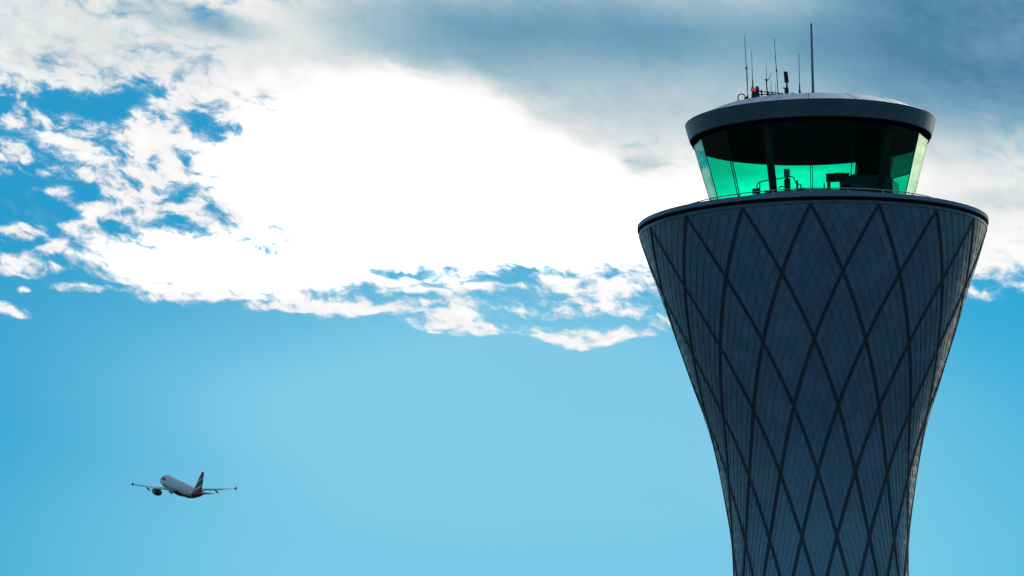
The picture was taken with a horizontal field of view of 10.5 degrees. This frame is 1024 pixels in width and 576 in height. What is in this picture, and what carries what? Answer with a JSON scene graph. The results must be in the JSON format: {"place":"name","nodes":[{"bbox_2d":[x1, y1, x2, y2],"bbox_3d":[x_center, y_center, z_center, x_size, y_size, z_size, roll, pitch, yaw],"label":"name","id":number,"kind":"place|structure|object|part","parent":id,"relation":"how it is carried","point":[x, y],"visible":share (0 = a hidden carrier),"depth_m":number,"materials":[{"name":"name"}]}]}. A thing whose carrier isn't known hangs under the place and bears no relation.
{"place":"outdoors","nodes":[
{"label":"outdoors","id":0,"kind":"place"},
{"bbox_2d":[131,472,236,497],"bbox_3d":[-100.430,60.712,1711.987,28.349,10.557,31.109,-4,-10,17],"label":"airliner","id":1,"kind":"object","parent":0,"point":[172,485],"visible":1,"depth_m":1711.90,"materials":[{"name":"paint"}]},
{"bbox_2d":[0,0,1023,575],"label":"sky","id":2,"kind":"structure","parent":0,"point":[376,273],"materials":[{"name":"blue"}]},
{"label":"apron","id":3,"kind":"structure","parent":0,"visible":0},
{"bbox_2d":[637,92,988,575],"bbox_3d":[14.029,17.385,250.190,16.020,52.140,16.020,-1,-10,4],"label":"control tower","id":4,"kind":"structure","parent":3,"relation":"on","point":[814,331],"depth_m":247.84,"materials":[{"name":"metal"}]},
{"bbox_2d":[744,36,748,98],"bbox_3d":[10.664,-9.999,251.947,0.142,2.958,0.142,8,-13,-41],"label":"whip antenna","id":5,"kind":"object","parent":4,"relation":"on","point":[746,70],"visible":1,"depth_m":251.90,"materials":[{"name":"grey metal"}]},
{"bbox_2d":[751,86,759,97],"bbox_3d":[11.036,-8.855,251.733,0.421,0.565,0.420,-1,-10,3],"label":"obstruction light","id":6,"kind":"object","parent":4,"relation":"on","point":[755,92],"visible":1,"depth_m":251.66,"materials":[{"name":"red"}]},
{"bbox_2d":[765,66,770,95],"bbox_3d":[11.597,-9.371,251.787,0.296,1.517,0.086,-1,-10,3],"label":"wind sensor","id":7,"kind":"object","parent":4,"relation":"on","point":[766,79],"visible":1,"depth_m":251.78,"materials":[{"name":"grey metal"}]},
{"bbox_2d":[759,90,782,95],"bbox_3d":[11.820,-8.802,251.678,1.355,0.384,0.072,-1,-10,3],"label":"guard rail","id":8,"kind":"object","parent":4,"relation":"on","point":[761,91],"visible":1,"depth_m":251.66,"materials":[{"name":"black metal"}]},
{"bbox_2d":[774,39,778,93],"bbox_3d":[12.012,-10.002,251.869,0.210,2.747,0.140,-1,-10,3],"label":"whip antenna","id":9,"kind":"object","parent":4,"relation":"on","point":[776,66],"visible":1,"depth_m":251.85,"materials":[{"name":"grey metal"}]},
{"bbox_2d":[783,71,788,93],"bbox_3d":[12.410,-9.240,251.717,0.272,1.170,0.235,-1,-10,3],"label":"panel antenna","id":10,"kind":"object","parent":4,"relation":"on","point":[786,81],"visible":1,"depth_m":251.65,"materials":[{"name":"black plastic"}]},
{"bbox_2d":[784,169,790,190],"bbox_3d":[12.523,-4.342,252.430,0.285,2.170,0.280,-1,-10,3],"label":"display terminal","id":11,"kind":"object","parent":4,"relation":"on","point":[787,185],"visible":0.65,"depth_m":252.39,"materials":[{"name":"black plastic"}]},
{"bbox_2d":[756,176,824,192],"bbox_3d":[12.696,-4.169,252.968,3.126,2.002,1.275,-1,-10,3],"label":"stair handrail","id":12,"kind":"object","parent":4,"relation":"on","point":[796,182],"visible":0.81,"depth_m":252.62,"materials":[{"name":"black metal"}]},
{"bbox_2d":[753,189,869,194],"bbox_3d":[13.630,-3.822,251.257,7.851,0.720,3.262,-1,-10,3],"label":"control counter","id":13,"kind":"object","parent":4,"relation":"on","point":[813,189],"visible":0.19,"depth_m":249.84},
{"bbox_2d":[752,188,759,193],"bbox_3d":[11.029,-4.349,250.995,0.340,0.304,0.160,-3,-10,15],"label":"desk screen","id":14,"kind":"object","parent":13,"relation":"on","point":[755,189],"visible":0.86,"depth_m":250.95,"materials":[{"name":"black plastic"}]},
{"bbox_2d":[810,23,814,92],"bbox_3d":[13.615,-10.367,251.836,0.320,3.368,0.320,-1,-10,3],"label":"lightning mast","id":15,"kind":"object","parent":4,"relation":"on","point":[812,65],"visible":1,"depth_m":251.78,"materials":[{"name":"grey metal"}]},
{"bbox_2d":[826,172,848,189],"bbox_3d":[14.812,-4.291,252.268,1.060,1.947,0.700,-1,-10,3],"label":"radar desk","id":16,"kind":"object","parent":4,"relation":"on","point":[842,178],"visible":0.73,"depth_m":252.03,"materials":[{"name":"black"}]},
{"bbox_2d":[849,174,877,191],"bbox_3d":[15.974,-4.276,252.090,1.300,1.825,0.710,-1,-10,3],"label":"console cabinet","id":17,"kind":"object","parent":4,"relation":"on","point":[869,181],"visible":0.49,"depth_m":251.82,"materials":[{"name":"black"}]},
{"bbox_3d":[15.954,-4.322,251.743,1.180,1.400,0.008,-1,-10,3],"label":"door","id":18,"kind":"part","parent":17,"relation":"part of","materials":[{"name":"black"}]},
{"bbox_2d":[884,179,892,192],"bbox_3d":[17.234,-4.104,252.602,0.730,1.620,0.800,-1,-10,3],"label":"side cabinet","id":19,"kind":"object","parent":4,"relation":"on","point":[888,184],"visible":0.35,"depth_m":252.29,"materials":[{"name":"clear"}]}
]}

